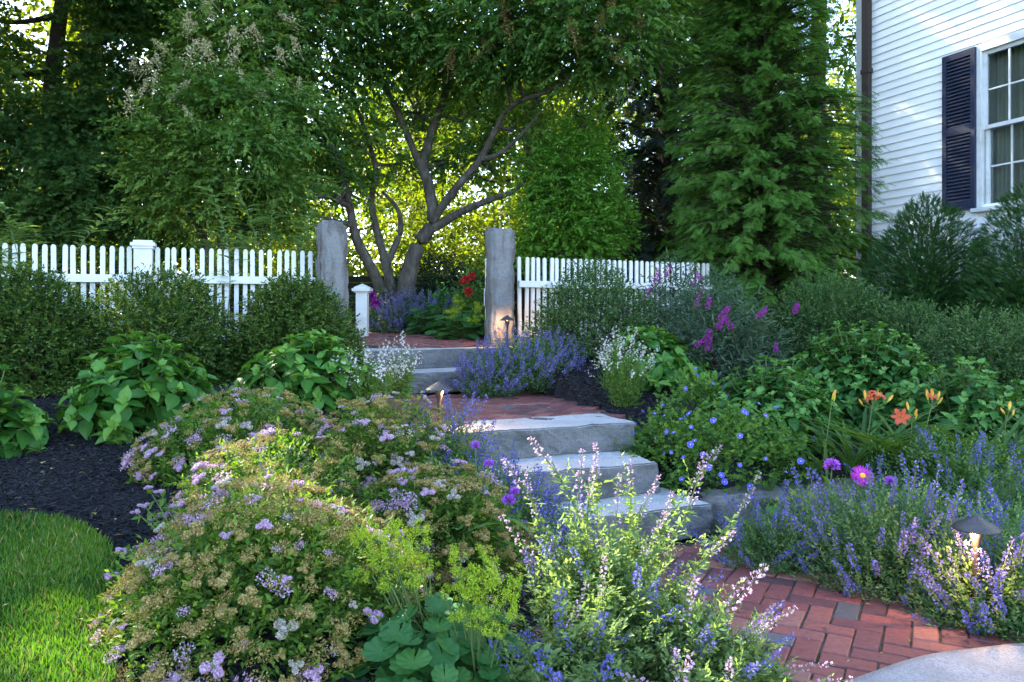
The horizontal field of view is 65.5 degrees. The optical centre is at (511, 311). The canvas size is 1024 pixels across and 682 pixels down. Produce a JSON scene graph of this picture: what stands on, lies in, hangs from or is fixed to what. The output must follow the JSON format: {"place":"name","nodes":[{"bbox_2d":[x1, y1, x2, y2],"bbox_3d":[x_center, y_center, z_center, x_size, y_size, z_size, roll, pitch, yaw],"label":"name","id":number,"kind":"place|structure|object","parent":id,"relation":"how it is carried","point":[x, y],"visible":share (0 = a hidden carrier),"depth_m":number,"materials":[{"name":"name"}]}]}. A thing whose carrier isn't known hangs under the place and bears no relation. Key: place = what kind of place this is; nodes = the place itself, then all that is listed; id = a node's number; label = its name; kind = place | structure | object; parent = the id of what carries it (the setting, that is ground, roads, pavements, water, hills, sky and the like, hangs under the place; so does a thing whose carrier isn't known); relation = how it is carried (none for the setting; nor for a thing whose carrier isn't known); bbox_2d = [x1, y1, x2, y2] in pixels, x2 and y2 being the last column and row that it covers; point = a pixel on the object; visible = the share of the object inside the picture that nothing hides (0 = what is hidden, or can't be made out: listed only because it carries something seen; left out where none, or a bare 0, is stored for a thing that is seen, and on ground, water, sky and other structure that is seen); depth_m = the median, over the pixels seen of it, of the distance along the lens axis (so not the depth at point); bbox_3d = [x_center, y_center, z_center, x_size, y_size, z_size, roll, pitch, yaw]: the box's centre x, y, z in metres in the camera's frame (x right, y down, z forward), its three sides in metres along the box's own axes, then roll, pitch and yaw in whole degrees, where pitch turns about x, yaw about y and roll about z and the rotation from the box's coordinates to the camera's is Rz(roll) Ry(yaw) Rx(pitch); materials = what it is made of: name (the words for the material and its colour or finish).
{"place":"outdoors","nodes":[
{"label":"outdoors","id":0,"kind":"place"},
{"bbox_2d":[0,507,125,681],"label":"grass","id":1,"kind":"structure","parent":0,"point":[39,567],"depth_m":2.52,"materials":[{"name":"green plant"}]},
{"bbox_2d":[0,202,125,351],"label":"shrub","id":2,"kind":"object","parent":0,"point":[18,225],"visible":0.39,"depth_m":6.63,"materials":[{"name":"green plant"}]},
{"bbox_2d":[314,221,348,344],"bbox_3d":[-1.627,-0.143,7.200,0.308,1.325,0.316,0,0,-20],"label":"stone gatepost","id":3,"kind":"object","parent":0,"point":[332,262],"visible":0.41,"depth_m":7.08,"materials":[{"name":"stone"}]},
{"bbox_2d":[0,0,855,277],"label":"sky","id":4,"kind":"structure","parent":0,"point":[19,4],"materials":[{"name":"white"}]},
{"bbox_2d":[424,295,484,339],"bbox_3d":[-0.526,0.050,8.705,0.861,0.536,0.898,0,0,0],"label":"ladys mantle","id":5,"kind":"object","parent":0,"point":[469,327],"visible":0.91,"depth_m":8.56,"materials":[{"name":"green plant"}]},
{"bbox_2d":[0,311,1023,681],"bbox_3d":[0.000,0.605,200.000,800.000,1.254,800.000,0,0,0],"label":"ground","id":6,"kind":"structure","parent":0,"point":[560,391],"depth_m":4.11,"materials":[{"name":"black soil"}]},
{"bbox_2d":[0,363,57,458],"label":"hydrangea plant","id":7,"kind":"object","parent":6,"relation":"on","point":[25,426],"visible":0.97,"depth_m":4.11,"materials":[{"name":"green plant"}]},
{"bbox_2d":[0,8,57,138],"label":"woodland tree","id":8,"kind":"object","parent":6,"relation":"on","point":[16,70],"visible":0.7,"depth_m":9.97,"materials":[{"name":"green plant"}]},
{"bbox_2d":[0,259,111,398],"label":"clipped shrub","id":9,"kind":"object","parent":6,"relation":"on","point":[48,335],"visible":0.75,"depth_m":5.53,"materials":[{"name":"green plant"}]},
{"bbox_2d":[0,0,232,309],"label":"maple tree","id":10,"kind":"object","parent":6,"relation":"on","point":[75,188],"visible":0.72,"depth_m":10.44,"materials":[{"name":"green plant"}]},
{"bbox_2d":[51,331,217,444],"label":"hydrangea plant","id":11,"kind":"object","parent":6,"relation":"on","point":[129,392],"visible":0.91,"depth_m":4.40,"materials":[{"name":"green plant"}]},
{"bbox_2d":[88,485,193,668],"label":"spirea bush","id":12,"kind":"object","parent":6,"relation":"on","point":[127,550],"visible":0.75,"depth_m":2.77,"materials":[{"name":"green plant"}]},
{"bbox_2d":[0,0,295,265],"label":"woodland tree","id":13,"kind":"object","parent":6,"relation":"on","point":[34,6],"visible":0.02,"depth_m":15.36,"materials":[{"name":"green plant"}]},
{"bbox_2d":[59,263,247,390],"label":"clipped shrub","id":14,"kind":"object","parent":6,"relation":"on","point":[207,338],"visible":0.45,"depth_m":5.78,"materials":[{"name":"green plant"}]},
{"bbox_2d":[1,240,314,349],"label":"picket fence","id":15,"kind":"object","parent":6,"relation":"on","point":[143,251],"visible":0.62,"depth_m":6.81,"materials":[{"name":"white paint"}]},
{"bbox_2d":[89,0,351,308],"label":"lilac tree","id":16,"kind":"object","parent":6,"relation":"on","point":[245,147],"visible":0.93,"depth_m":8.78,"materials":[{"name":"green plant"}]},
{"bbox_2d":[118,178,326,343],"bbox_3d":[-2.604,-0.426,7.587,1.442,1.564,1.742,0,0,40],"label":"shrub","id":17,"kind":"object","parent":6,"relation":"on","point":[240,235],"visible":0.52,"depth_m":7.38,"materials":[{"name":"green plant"}]},
{"bbox_2d":[119,383,346,493],"bbox_3d":[-1.331,0.606,3.989,1.140,0.485,1.105,0,0,0],"label":"spirea bush","id":18,"kind":"object","parent":6,"relation":"on","point":[236,426],"visible":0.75,"depth_m":3.85,"materials":[{"name":"green plant"}]},
{"bbox_2d":[72,460,443,681],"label":"spirea bush","id":19,"kind":"object","parent":6,"relation":"on","point":[311,532],"visible":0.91,"depth_m":2.30,"materials":[{"name":"green plant"}]},
{"bbox_2d":[152,416,376,575],"bbox_3d":[-0.950,0.703,3.119,0.904,0.584,0.893,0,0,0],"label":"spirea bush","id":20,"kind":"object","parent":6,"relation":"on","point":[194,491],"visible":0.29,"depth_m":3.10,"materials":[{"name":"green plant"}]},
{"bbox_2d":[192,132,359,309],"bbox_3d":[-4.731,-1.634,16.229,3.947,3.924,3.948,0,0,44],"label":"understorey bush","id":21,"kind":"object","parent":6,"relation":"on","point":[276,249],"visible":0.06,"depth_m":15.87,"materials":[{"name":"green plant"}]},
{"bbox_2d":[221,267,372,381],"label":"clipped shrub","id":22,"kind":"object","parent":6,"relation":"on","point":[283,312],"visible":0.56,"depth_m":6.01,"materials":[{"name":"green plant"}]},
{"bbox_2d":[229,328,378,423],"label":"hydrangea plant","id":23,"kind":"object","parent":6,"relation":"on","point":[304,367],"visible":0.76,"depth_m":4.96,"materials":[{"name":"green plant"}]},
{"bbox_2d":[133,0,479,265],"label":"woodland tree","id":24,"kind":"object","parent":6,"relation":"on","point":[378,218],"visible":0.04,"depth_m":19.51,"materials":[{"name":"green plant"}]},
{"bbox_2d":[352,284,372,336],"bbox_3d":[-1.673,0.045,8.900,0.200,0.720,0.200,0,0,0],"label":"white post","id":25,"kind":"object","parent":6,"relation":"on","point":[362,291],"visible":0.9,"depth_m":8.84,"materials":[{"name":"paint"}]},
{"bbox_2d":[322,342,409,414],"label":"gaura plant","id":26,"kind":"object","parent":6,"relation":"on","point":[373,379],"visible":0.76,"depth_m":5.08,"materials":[{"name":"green plant"}]},
{"bbox_2d":[299,388,454,499],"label":"spirea bush","id":27,"kind":"object","parent":6,"relation":"on","point":[391,457],"visible":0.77,"depth_m":3.72,"materials":[{"name":"green plant"}]},
{"bbox_2d":[369,292,438,333],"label":"lavender plant","id":28,"kind":"object","parent":6,"relation":"on","point":[397,322],"visible":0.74,"depth_m":9.41,"materials":[{"name":"purple plant"}]},
{"bbox_2d":[170,274,639,314],"bbox_3d":[-1.850,-0.140,14.260,8.500,1.060,0.120,0,0,0],"label":"board fence","id":29,"kind":"object","parent":6,"relation":"on","point":[357,279],"visible":0.02,"depth_m":14.20,"materials":[{"name":"brown wood"}]},
{"bbox_2d":[369,285,466,332],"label":"lavender plant","id":30,"kind":"object","parent":6,"relation":"on","point":[428,300],"visible":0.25,"depth_m":9.84,"materials":[{"name":"purple plant"}]},
{"bbox_2d":[344,134,499,309],"bbox_3d":[-1.885,-1.769,16.861,3.944,4.100,4.149,0,0,21],"label":"understorey bush","id":31,"kind":"object","parent":6,"relation":"on","point":[402,249],"visible":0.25,"depth_m":16.58,"materials":[{"name":"green plant"}]},
{"bbox_2d":[324,2,528,271],"bbox_3d":[-2.121,-8.172,21.446,7.396,16.541,7.209,0,0,22],"label":"woodland tree","id":32,"kind":"object","parent":6,"relation":"on","point":[416,137],"visible":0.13,"depth_m":21.31,"materials":[{"name":"green plant"}]},
{"bbox_2d":[0,43,855,305],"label":"woods","id":33,"kind":"object","parent":6,"relation":"on","point":[343,209],"visible":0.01,"depth_m":35.64,"materials":[{"name":"green plant"}]},
{"bbox_2d":[340,517,525,681],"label":"ladys mantle","id":34,"kind":"object","parent":6,"relation":"on","point":[398,645],"visible":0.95,"depth_m":2.25,"materials":[{"name":"green plant"}]},
{"bbox_2d":[357,332,518,348],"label":"brick walk","id":35,"kind":"structure","parent":6,"relation":"on","point":[424,341],"depth_m":8.23,"materials":[{"name":"brick"}]},
{"bbox_2d":[403,304,462,333],"bbox_3d":[-0.886,0.089,9.268,0.818,0.363,0.823,0,0,0],"label":"ladys mantle","id":36,"kind":"object","parent":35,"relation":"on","point":[416,318],"visible":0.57,"depth_m":9.16,"materials":[{"name":"green plant"}]},
{"bbox_2d":[393,244,484,308],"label":"evergreen bush","id":37,"kind":"object","parent":6,"relation":"on","point":[422,280],"visible":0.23,"depth_m":12.69,"materials":[{"name":"green plant"}]},
{"bbox_2d":[153,0,725,317],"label":"lilac tree","id":38,"kind":"object","parent":6,"relation":"on","point":[505,32],"visible":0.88,"depth_m":10.10,"materials":[{"name":"green plant"}]},
{"bbox_2d":[343,451,542,596],"bbox_3d":[-0.321,0.855,3.252,0.942,0.532,0.828,0,0,0],"label":"spirea bush","id":39,"kind":"object","parent":6,"relation":"on","point":[436,491],"visible":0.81,"depth_m":3.09,"materials":[{"name":"green plant"}]},
{"bbox_2d":[368,367,519,394],"bbox_3d":[-0.848,0.595,6.964,2.398,0.183,0.658,0,0,-27],"label":"granite step","id":40,"kind":"object","parent":6,"relation":"on","point":[426,378],"visible":0.12,"depth_m":6.72,"materials":[{"name":"stone"}]},
{"bbox_2d":[349,346,519,369],"bbox_3d":[-0.992,0.426,7.308,2.263,0.181,0.558,0,0,-28],"label":"granite step","id":41,"kind":"object","parent":40,"relation":"on","point":[437,357],"visible":0.23,"depth_m":7.20,"materials":[{"name":"stone"}]},
{"bbox_2d":[485,228,515,346],"bbox_3d":[-0.110,-0.157,7.949,0.296,1.361,0.285,0,0,-20],"label":"stone gatepost","id":42,"kind":"object","parent":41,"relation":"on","point":[499,284],"visible":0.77,"depth_m":7.84,"materials":[{"name":"stone"}]},
{"bbox_2d":[387,388,506,481],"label":"catmint plant","id":43,"kind":"object","parent":6,"relation":"on","point":[454,439],"visible":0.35,"depth_m":4.07,"materials":[{"name":"purple plant"}]},
{"bbox_2d":[442,239,485,332],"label":"rose bush","id":44,"kind":"object","parent":6,"relation":"on","point":[476,293],"depth_m":9.63,"materials":[{"name":"plant"}]},
{"bbox_2d":[398,440,533,599],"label":"scabious plant","id":45,"kind":"object","parent":6,"relation":"on","point":[506,498],"visible":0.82,"depth_m":2.99,"materials":[{"name":"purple plant"}]},
{"bbox_2d":[430,543,533,681],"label":"ladys mantle","id":46,"kind":"object","parent":6,"relation":"on","point":[482,634],"visible":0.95,"depth_m":2.17,"materials":[{"name":"green plant"}]},
{"bbox_2d":[372,414,636,462],"bbox_3d":[-0.068,0.766,4.789,1.670,0.180,0.512,0,0,-24],"label":"granite step","id":47,"kind":"object","parent":6,"relation":"on","point":[572,435],"visible":0.51,"depth_m":4.74,"materials":[{"name":"grey stone"}]},
{"bbox_2d":[0,366,1022,681],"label":"mulch chips","id":48,"kind":"object","parent":6,"relation":"on","point":[76,458],"visible":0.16,"depth_m":3.61,"materials":[{"name":"black wood"}]},
{"bbox_2d":[796,388,1010,480],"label":"daylily plant","id":49,"kind":"object","parent":48,"relation":"on","point":[899,416],"visible":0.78,"depth_m":4.56,"materials":[{"name":"green plant"}]},
{"bbox_2d":[837,413,1023,503],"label":"daylily plant","id":50,"kind":"object","parent":48,"relation":"on","point":[951,462],"visible":0.35,"depth_m":4.36,"materials":[{"name":"green plant"}]},
{"bbox_2d":[375,0,658,248],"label":"woodland tree","id":51,"kind":"object","parent":6,"relation":"on","point":[538,99],"visible":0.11,"depth_m":18.74,"materials":[{"name":"green plant"}]},
{"bbox_2d":[455,165,583,302],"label":"understorey bush","id":52,"kind":"object","parent":6,"relation":"on","point":[501,220],"visible":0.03,"depth_m":15.45,"materials":[{"name":"green plant"}]},
{"bbox_2d":[443,438,596,569],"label":"catmint plant","id":53,"kind":"object","parent":6,"relation":"on","point":[536,493],"visible":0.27,"depth_m":3.74,"materials":[{"name":"purple plant"}]},
{"bbox_2d":[459,324,595,394],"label":"catmint plant","id":54,"kind":"object","parent":6,"relation":"on","point":[523,358],"visible":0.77,"depth_m":6.52,"materials":[{"name":"purple plant"}]},
{"bbox_2d":[469,255,588,319],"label":"evergreen bush","id":55,"kind":"object","parent":6,"relation":"on","point":[522,290],"visible":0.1,"depth_m":12.35,"materials":[{"name":"green plant"}]},
{"bbox_2d":[396,487,711,574],"bbox_3d":[0.173,1.106,4.162,1.706,0.182,0.669,0,0,-25],"label":"granite step","id":56,"kind":"object","parent":6,"relation":"on","point":[701,520],"visible":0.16,"depth_m":4.16,"materials":[{"name":"stone"}]},
{"bbox_2d":[400,451,658,508],"bbox_3d":[0.027,0.936,4.496,1.519,0.182,0.667,0,0,-22],"label":"granite step","id":57,"kind":"object","parent":56,"relation":"on","point":[612,466],"visible":0.34,"depth_m":4.40,"materials":[{"name":"grey stone"}]},
{"bbox_2d":[502,492,611,601],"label":"catmint plant","id":58,"kind":"object","parent":6,"relation":"on","point":[523,586],"visible":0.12,"depth_m":3.38,"materials":[{"name":"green plant"}]},
{"bbox_2d":[487,582,653,681],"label":"catmint plant","id":59,"kind":"object","parent":6,"relation":"on","point":[564,661],"visible":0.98,"depth_m":2.10,"materials":[{"name":"green plant"}]},
{"bbox_2d":[495,88,646,320],"bbox_3d":[0.768,-1.345,10.150,2.026,3.184,1.502,0,0,0],"label":"young tree","id":60,"kind":"object","parent":6,"relation":"on","point":[573,210],"visible":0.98,"depth_m":9.98,"materials":[{"name":"green plant"}]},
{"bbox_2d":[511,252,671,362],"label":"leaved shrub","id":61,"kind":"object","parent":6,"relation":"on","point":[561,314],"visible":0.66,"depth_m":7.12,"materials":[{"name":"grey plant"}]},
{"bbox_2d":[517,257,714,341],"bbox_3d":[1.203,-0.120,8.639,2.554,0.887,0.078,0,0,-26],"label":"picket fence","id":62,"kind":"object","parent":6,"relation":"on","point":[538,284],"visible":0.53,"depth_m":8.32,"materials":[{"name":"white paint"}]},
{"bbox_2d":[588,325,659,407],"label":"gaura plant","id":63,"kind":"object","parent":6,"relation":"on","point":[620,393],"visible":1,"depth_m":5.77,"materials":[{"name":"green plant"}]},
{"bbox_2d":[572,209,680,319],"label":"evergreen bush","id":64,"kind":"object","parent":6,"relation":"on","point":[648,240],"visible":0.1,"depth_m":12.07,"materials":[{"name":"green plant"}]},
{"bbox_2d":[504,5,803,219],"bbox_3d":[3.994,-7.932,21.340,8.450,16.066,7.017,0,0,0],"label":"woodland tree","id":65,"kind":"object","parent":6,"relation":"on","point":[555,105],"visible":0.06,"depth_m":20.36,"materials":[{"name":"green plant"}]},
{"bbox_2d":[596,325,717,392],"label":"hydrangea plant","id":66,"kind":"object","parent":6,"relation":"on","point":[667,359],"visible":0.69,"depth_m":6.32,"materials":[{"name":"green plant"}]},
{"bbox_2d":[628,400,700,462],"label":"cranesbill plant","id":67,"kind":"object","parent":6,"relation":"on","point":[655,416],"visible":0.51,"depth_m":4.93,"materials":[{"name":"green plant"}]},
{"bbox_2d":[559,0,779,291],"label":"spruce tree","id":68,"kind":"object","parent":6,"relation":"on","point":[646,181],"visible":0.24,"depth_m":12.61,"materials":[{"name":"green plant"}]},
{"bbox_2d":[622,247,746,349],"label":"butterfly bush","id":69,"kind":"object","parent":6,"relation":"on","point":[662,288],"visible":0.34,"depth_m":7.85,"materials":[{"name":"green plant"}]},
{"bbox_2d":[651,367,728,436],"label":"cranesbill plant","id":70,"kind":"object","parent":6,"relation":"on","point":[696,397],"visible":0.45,"depth_m":5.43,"materials":[{"name":"green plant"}]},
{"bbox_2d":[611,394,824,508],"bbox_3d":[1.200,0.840,4.835,1.335,0.682,1.098,0,0,0],"label":"cranesbill plant","id":71,"kind":"object","parent":6,"relation":"on","point":[737,439],"visible":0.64,"depth_m":4.64,"materials":[{"name":"green plant"}]},
{"bbox_2d":[651,262,802,383],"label":"butterfly bush","id":72,"kind":"object","parent":6,"relation":"on","point":[707,340],"visible":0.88,"depth_m":6.74,"materials":[{"name":"green plant"}]},
{"bbox_2d":[699,483,794,535],"bbox_3d":[1.314,1.116,4.469,0.550,0.249,0.250,0,0,-18],"label":"kerb stone","id":73,"kind":"object","parent":6,"relation":"on","point":[715,499],"visible":0.34,"depth_m":4.36,"materials":[{"name":"stone"}]},
{"bbox_2d":[685,479,845,575],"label":"catmint plant","id":74,"kind":"object","parent":6,"relation":"on","point":[749,542],"visible":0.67,"depth_m":3.76,"materials":[{"name":"green plant"}]},
{"bbox_2d":[639,0,896,330],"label":"arborvitae tree","id":75,"kind":"object","parent":6,"relation":"on","point":[755,149],"visible":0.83,"depth_m":9.46,"materials":[{"name":"green plant"}]},
{"bbox_2d":[682,0,855,275],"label":"woodland tree","id":76,"kind":"object","parent":6,"relation":"on","point":[850,46],"visible":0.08,"depth_m":18.27,"materials":[{"name":"green plant"}]},
{"bbox_2d":[701,355,851,459],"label":"broad leaved bush","id":77,"kind":"object","parent":6,"relation":"on","point":[781,390],"visible":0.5,"depth_m":5.14,"materials":[{"name":"green plant"}]},
{"bbox_2d":[750,389,889,480],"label":"daylily plant","id":78,"kind":"object","parent":6,"relation":"on","point":[815,460],"visible":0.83,"depth_m":4.63,"materials":[{"name":"green plant"}]},
{"bbox_2d":[757,266,912,365],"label":"leaved shrub","id":79,"kind":"object","parent":6,"relation":"on","point":[854,311],"visible":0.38,"depth_m":7.37,"materials":[{"name":"green plant"}]},
{"bbox_2d":[784,475,904,525],"bbox_3d":[1.950,1.118,4.709,0.767,0.258,0.247,0,0,-20],"label":"kerb stone","id":80,"kind":"object","parent":6,"relation":"on","point":[823,482],"visible":0.14,"depth_m":4.60,"materials":[{"name":"stone"}]},
{"bbox_2d":[792,320,942,435],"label":"broad leaved bush","id":81,"kind":"object","parent":6,"relation":"on","point":[882,368],"visible":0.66,"depth_m":5.69,"materials":[{"name":"green plant"}]},
{"bbox_2d":[757,390,981,477],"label":"daylily plant","id":82,"kind":"object","parent":6,"relation":"on","point":[858,457],"visible":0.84,"depth_m":4.67,"materials":[{"name":"green plant"}]},
{"bbox_2d":[755,453,992,607],"bbox_3d":[1.735,0.961,3.671,1.171,0.638,1.146,0,0,0],"label":"catmint plant","id":83,"kind":"object","parent":6,"relation":"on","point":[903,536],"visible":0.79,"depth_m":3.54,"materials":[{"name":"green plant"}]},
{"bbox_2d":[841,294,976,385],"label":"leaved shrub","id":84,"kind":"object","parent":6,"relation":"on","point":[909,316],"visible":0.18,"depth_m":7.07,"materials":[{"name":"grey plant"}]},
{"bbox_2d":[857,191,1000,339],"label":"yew bush","id":85,"kind":"object","parent":6,"relation":"on","point":[922,280],"visible":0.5,"depth_m":8.78,"materials":[{"name":"green plant"}]},
{"bbox_2d":[844,419,1023,557],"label":"catmint plant","id":86,"kind":"object","parent":6,"relation":"on","point":[1003,485],"visible":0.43,"depth_m":4.09,"materials":[{"name":"green plant"}]},
{"bbox_2d":[848,643,1023,681],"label":"stone slab","id":87,"kind":"structure","parent":6,"relation":"on","point":[1001,663],"depth_m":2.60,"materials":[{"name":"stone"}]},
{"bbox_2d":[856,0,1023,317],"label":"house","id":88,"kind":"structure","parent":6,"relation":"on","point":[944,79],"depth_m":9.74,"materials":[{"name":"white paint"}]},
{"bbox_2d":[970,30,1023,212],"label":"window","id":89,"kind":"structure","parent":88,"relation":"in","point":[1009,125],"depth_m":9.22,"materials":[{"name":"white paint"}]},
{"bbox_2d":[867,355,1023,477],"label":"broad leaved bush","id":90,"kind":"object","parent":6,"relation":"on","point":[979,400],"visible":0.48,"depth_m":5.06,"materials":[{"name":"green plant"}]},
{"bbox_2d":[870,401,1023,476],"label":"daylily plant","id":91,"kind":"object","parent":6,"relation":"on","point":[1013,428],"visible":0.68,"depth_m":4.61,"materials":[{"name":"green plant"}]},
{"bbox_2d":[889,501,1023,640],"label":"catmint plant","id":92,"kind":"object","parent":6,"relation":"on","point":[997,584],"visible":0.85,"depth_m":3.01,"materials":[{"name":"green plant"}]},
{"bbox_2d":[907,488,1023,642],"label":"catmint plant","id":93,"kind":"object","parent":6,"relation":"on","point":[994,521],"visible":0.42,"depth_m":3.16,"materials":[{"name":"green plant"}]},
{"bbox_2d":[909,299,1023,410],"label":"leaved shrub","id":94,"kind":"object","parent":6,"relation":"on","point":[992,335],"visible":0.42,"depth_m":6.39,"materials":[{"name":"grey plant"}]},
{"bbox_2d":[951,515,1001,622],"bbox_3d":[1.749,1.029,3.000,0.167,0.522,0.167,0,0,0],"label":"path light","id":95,"kind":"object","parent":6,"relation":"on","point":[978,529],"visible":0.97,"depth_m":2.98,"materials":[{"name":"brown metal"}]},
{"bbox_2d":[955,181,1023,352],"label":"yew bush","id":96,"kind":"object","parent":6,"relation":"on","point":[1010,289],"visible":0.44,"depth_m":8.19,"materials":[{"name":"green plant"}]},
{"label":"landing bed","id":97,"kind":"structure","parent":6,"relation":"on","visible":0},
{"bbox_2d":[369,391,625,425],"bbox_3d":[-0.202,0.702,5.837,1.834,0.047,1.899,0,0,-24],"label":"brick landing","id":98,"kind":"object","parent":97,"relation":"on","point":[512,407],"visible":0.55,"depth_m":5.68,"materials":[{"name":"red brick"}]},
{"bbox_2d":[377,331,422,401],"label":"gaura plant","id":99,"kind":"object","parent":98,"relation":"on","point":[407,376],"visible":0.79,"depth_m":5.48,"materials":[{"name":"white plant"}]},
{"bbox_2d":[444,337,531,397],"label":"catmint plant","id":100,"kind":"object","parent":98,"relation":"on","point":[471,387],"visible":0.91,"depth_m":6.36,"materials":[{"name":"purple plant"}]},
{"bbox_2d":[487,436,768,681],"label":"catmint plant","id":101,"kind":"object","parent":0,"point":[618,569],"visible":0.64,"depth_m":2.39,"materials":[{"name":"green plant"}]},
{"bbox_2d":[480,535,1023,681],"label":"brick path","id":102,"kind":"structure","parent":0,"point":[845,624],"depth_m":3.04,"materials":[{"name":"red brick"}]},
{"bbox_2d":[617,562,852,681],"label":"catmint plant","id":103,"kind":"object","parent":102,"relation":"on","point":[730,660],"visible":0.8,"depth_m":2.17,"materials":[{"name":"green plant"}]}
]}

